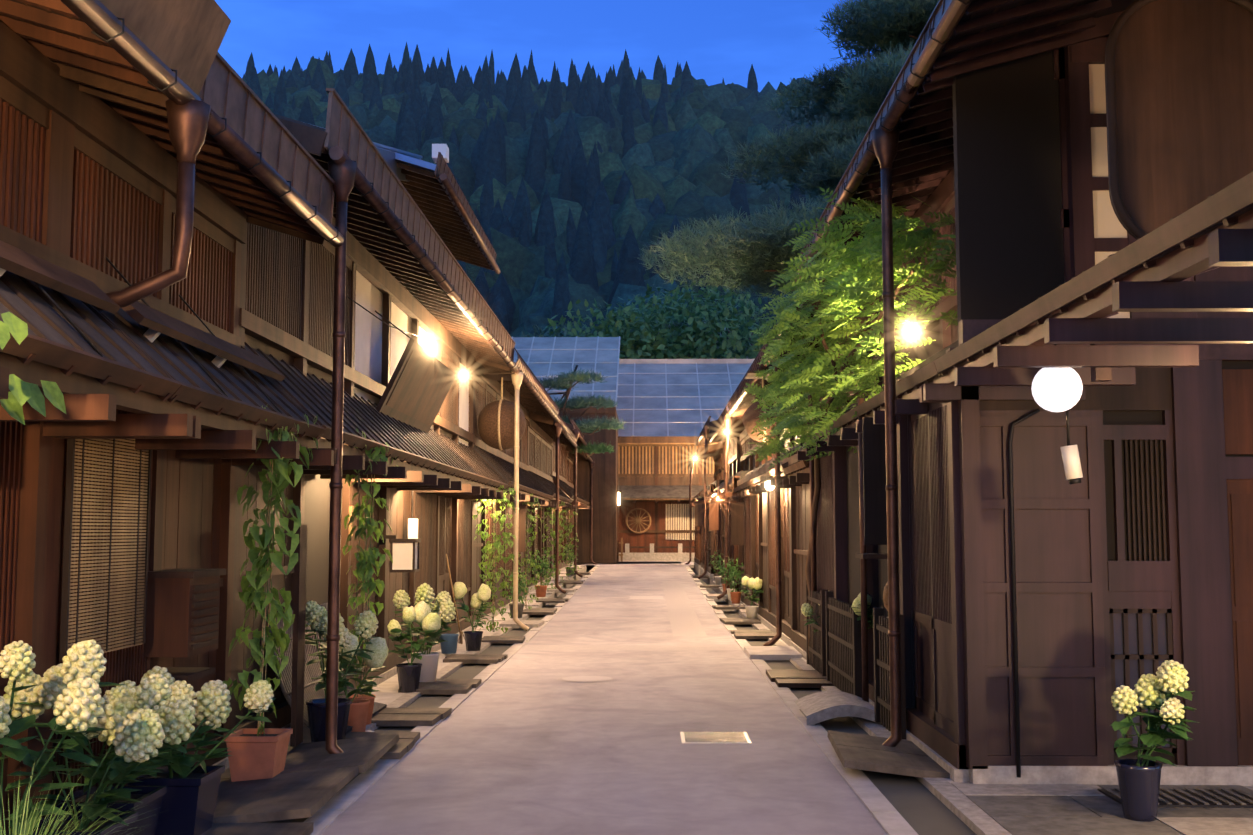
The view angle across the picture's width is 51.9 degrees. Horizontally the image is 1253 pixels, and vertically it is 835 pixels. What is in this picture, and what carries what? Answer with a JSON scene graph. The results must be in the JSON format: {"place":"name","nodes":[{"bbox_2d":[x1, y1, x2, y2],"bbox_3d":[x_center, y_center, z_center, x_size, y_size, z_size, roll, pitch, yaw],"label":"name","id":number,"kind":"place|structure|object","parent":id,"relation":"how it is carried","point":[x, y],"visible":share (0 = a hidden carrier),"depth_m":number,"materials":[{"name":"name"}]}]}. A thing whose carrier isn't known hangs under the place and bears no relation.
{"place":"outdoors","nodes":[
{"label":"outdoors","id":0,"kind":"place"},
{"bbox_2d":[215,0,905,91],"label":"sky","id":1,"kind":"structure","parent":0,"point":[718,40],"materials":[{"name":"blue"}]},
{"bbox_2d":[320,561,887,834],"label":"road","id":2,"kind":"structure","parent":0,"point":[523,742],"depth_m":10.01,"materials":[{"name":"concrete"}]},
{"bbox_2d":[538,365,625,459],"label":"pine tree","id":3,"kind":"object","parent":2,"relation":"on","point":[567,380],"visible":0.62,"depth_m":46.01,"materials":[{"name":"green plant"}]},
{"bbox_2d":[511,336,754,567],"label":"wooden building","id":4,"kind":"structure","parent":2,"relation":"on","point":[664,409],"depth_m":55.88,"materials":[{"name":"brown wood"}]},
{"bbox_2d":[519,572,751,743],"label":"pavement patches","id":5,"kind":"object","parent":2,"relation":"on","point":[684,619],"visible":0.98,"depth_m":18.92,"materials":[{"name":"beige concrete"}]},
{"bbox_2d":[685,442,722,574],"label":"house","id":6,"kind":"structure","parent":2,"relation":"on","point":[715,451],"depth_m":49.28,"materials":[{"name":"black wood"}]},
{"bbox_2d":[257,568,976,834],"bbox_3d":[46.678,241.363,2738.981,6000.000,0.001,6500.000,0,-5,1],"label":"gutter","id":7,"kind":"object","parent":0,"point":[920,808],"depth_m":9.06,"materials":[{"name":"grey stone"}]},
{"bbox_2d":[0,761,176,834],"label":"grass plants","id":8,"kind":"object","parent":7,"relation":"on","point":[15,825],"depth_m":4.63,"materials":[{"name":"green plant"}]},
{"bbox_2d":[0,0,230,834],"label":"house","id":9,"kind":"structure","parent":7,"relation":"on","point":[169,49],"depth_m":6.20,"materials":[{"name":"black wood"}]},
{"bbox_2d":[38,52,343,801],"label":"house","id":10,"kind":"structure","parent":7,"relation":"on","point":[258,163],"depth_m":7.71,"materials":[{"name":"black wood"}]},
{"bbox_2d":[0,545,577,834],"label":"potted hydrangeas","id":11,"kind":"object","parent":7,"relation":"on","point":[153,716],"visible":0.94,"depth_m":6.47,"materials":[{"name":"white plant"}]},
{"bbox_2d":[229,88,517,753],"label":"house","id":12,"kind":"structure","parent":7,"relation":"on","point":[320,341],"depth_m":12.41,"materials":[{"name":"black wood"}]},
{"bbox_2d":[346,295,455,571],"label":"signs","id":13,"kind":"object","parent":12,"relation":"attached to","point":[418,386],"visible":0.94,"depth_m":14.75,"materials":[{"name":"brown wood"}]},
{"bbox_2d":[314,125,500,273],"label":"roof","id":14,"kind":"structure","parent":12,"relation":"on","point":[435,191],"depth_m":18.70,"materials":[{"name":"brown wood"}]},
{"bbox_2d":[460,372,466,378],"bbox_3d":[-2.298,-0.593,18.154,0.090,0.090,0.086,0,-5,1],"label":"lamp","id":15,"kind":"object","parent":12,"relation":"attached to","point":[463,375],"visible":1,"depth_m":18.12,"materials":[{"name":"white"}]},
{"bbox_2d":[472,348,559,630],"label":"house","id":16,"kind":"structure","parent":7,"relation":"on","point":[525,391],"depth_m":24.70,"materials":[{"name":"black wood"}]},
{"bbox_2d":[478,372,525,450],"bbox_3d":[-2.188,-0.081,22.625,0.839,1.341,0.989,0,-5,1],"label":"sugidama","id":17,"kind":"object","parent":16,"relation":"attached to","point":[496,424],"visible":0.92,"depth_m":22.30,"materials":[{"name":"plant"}]},
{"bbox_2d":[527,412,576,593],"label":"house","id":18,"kind":"structure","parent":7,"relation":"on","point":[544,432],"depth_m":34.75,"materials":[{"name":"black wood"}]},
{"bbox_2d":[348,463,782,653],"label":"lanterns","id":19,"kind":"object","parent":7,"relation":"on","point":[449,644],"visible":0.67,"depth_m":25.54,"materials":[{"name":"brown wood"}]},
{"bbox_2d":[552,419,587,577],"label":"house","id":20,"kind":"structure","parent":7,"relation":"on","point":[570,492],"depth_m":41.51,"materials":[{"name":"black wood"}]},
{"bbox_2d":[201,572,949,834],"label":"stone slabs","id":21,"kind":"structure","parent":7,"relation":"on","point":[311,779],"depth_m":9.44,"materials":[{"name":"grey stone"}]},
{"bbox_2d":[59,413,386,764],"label":"props","id":22,"kind":"object","parent":21,"relation":"on","point":[178,613],"visible":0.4,"depth_m":7.52,"materials":[{"name":"brown wood"}]},
{"bbox_2d":[0,312,578,781],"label":"vines","id":23,"kind":"object","parent":21,"relation":"on","point":[260,752],"visible":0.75,"depth_m":8.59,"materials":[{"name":"plant"}]},
{"bbox_2d":[566,445,596,566],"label":"house","id":24,"kind":"structure","parent":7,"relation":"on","point":[570,469],"depth_m":50.03,"materials":[{"name":"black wood"}]},
{"bbox_2d":[518,271,771,358],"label":"trees","id":25,"kind":"object","parent":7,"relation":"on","point":[632,327],"visible":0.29,"depth_m":74.00,"materials":[{"name":"green plant"}]},
{"bbox_2d":[289,565,1011,834],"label":"kerbs and gutters","id":26,"kind":"object","parent":7,"relation":"on","point":[961,806],"visible":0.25,"depth_m":10.77,"materials":[{"name":"concrete"}]},
{"bbox_2d":[653,317,772,358],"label":"shrubbery","id":27,"kind":"object","parent":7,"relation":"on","point":[720,335],"visible":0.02,"depth_m":79.41,"materials":[{"name":"green plant"}]},
{"bbox_2d":[696,416,740,584],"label":"house","id":28,"kind":"structure","parent":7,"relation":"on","point":[707,534],"depth_m":39.69,"materials":[{"name":"black wood"}]},
{"bbox_2d":[708,403,771,599],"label":"house","id":29,"kind":"structure","parent":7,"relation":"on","point":[733,425],"depth_m":33.50,"materials":[{"name":"black wood"}]},
{"bbox_2d":[728,324,843,645],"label":"house","id":30,"kind":"structure","parent":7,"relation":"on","point":[764,551],"depth_m":22.48,"materials":[{"name":"black"}]},
{"bbox_2d":[742,371,781,441],"bbox_3d":[2.256,-0.152,21.250,0.688,1.159,0.782,0,-5,1],"label":"sugidama","id":31,"kind":"object","parent":30,"relation":"attached to","point":[750,417],"visible":0.38,"depth_m":21.03,"materials":[{"name":"plant"}]},
{"bbox_2d":[765,480,774,490],"bbox_3d":[2.298,1.090,20.639,0.170,0.170,0.162,0,-5,1],"label":"lamp","id":32,"kind":"object","parent":30,"relation":"attached to","point":[768,486],"visible":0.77,"depth_m":20.58,"materials":[{"name":"white"}]},
{"bbox_2d":[637,0,938,297],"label":"pine tree","id":33,"kind":"object","parent":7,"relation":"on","point":[882,29],"visible":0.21,"depth_m":28.52,"materials":[{"name":"green plant"}]},
{"bbox_2d":[774,283,873,659],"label":"house","id":34,"kind":"structure","parent":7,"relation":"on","point":[796,472],"depth_m":18.04,"materials":[{"name":"black wood"}]},
{"bbox_2d":[790,0,1252,781],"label":"house","id":35,"kind":"structure","parent":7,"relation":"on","point":[904,154],"depth_m":10.11,"materials":[{"name":"black wood"}]},
{"bbox_2d":[743,187,957,701],"bbox_3d":[2.075,0.271,13.965,1.514,5.107,8.052,0,-5,1],"label":"leafy tree","id":36,"kind":"object","parent":35,"relation":"attached to","point":[813,373],"visible":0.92,"depth_m":12.45,"materials":[{"name":"leaf"},{"name":"bark"}]},
{"bbox_2d":[806,406,905,739],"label":"wooden panels","id":37,"kind":"object","parent":35,"relation":"attached to","point":[834,647],"visible":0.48,"depth_m":11.37,"materials":[{"name":"black wood"}]},
{"bbox_2d":[906,327,916,337],"bbox_3d":[2.301,-0.689,10.403,0.086,0.090,0.137,0,-5,1],"label":"lamp","id":38,"kind":"object","parent":35,"relation":"attached to","point":[911,332],"visible":0.96,"depth_m":10.36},
{"bbox_2d":[903,0,1252,400],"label":"roof","id":39,"kind":"structure","parent":35,"relation":"attached to","point":[1012,355],"depth_m":6.47,"materials":[{"name":"brown wood"}]},
{"bbox_2d":[1031,344,1111,483],"bbox_3d":[2.555,-0.084,7.591,0.440,0.936,0.688,0,-5,1],"label":"hanging lantern","id":40,"kind":"object","parent":39,"relation":"hanging from","point":[1057,389],"visible":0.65,"depth_m":7.33,"materials":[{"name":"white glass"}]},
{"bbox_2d":[1105,0,1252,239],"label":"oval sign","id":41,"kind":"object","parent":39,"relation":"attached to","point":[1179,94],"visible":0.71,"depth_m":7.64,"materials":[{"name":"brown wood"}]},
{"bbox_2d":[846,35,1252,785],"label":"house sidewall","id":42,"kind":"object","parent":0,"point":[1128,561],"visible":0.65,"depth_m":8.70,"materials":[{"name":"brown wood"}]},
{"bbox_2d":[951,783,1252,834],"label":"forecourt paving","id":43,"kind":"structure","parent":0,"point":[1053,809],"depth_m":7.76,"materials":[{"name":"grey concrete"}]},
{"bbox_2d":[710,549,1199,821],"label":"hydrangea plants","id":44,"kind":"object","parent":43,"relation":"on","point":[1139,782],"visible":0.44,"depth_m":7.46,"materials":[{"name":"white plant"}]},
{"bbox_3d":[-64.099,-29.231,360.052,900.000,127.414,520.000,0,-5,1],"label":"hill terrain","id":45,"kind":"structure","parent":0,"visible":0},
{"bbox_2d":[242,42,846,338],"bbox_3d":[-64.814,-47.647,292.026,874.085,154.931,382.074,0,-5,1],"label":"hill forest","id":46,"kind":"object","parent":45,"relation":"on","point":[588,185],"visible":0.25,"depth_m":254.37,"materials":[{"name":"green plant"}]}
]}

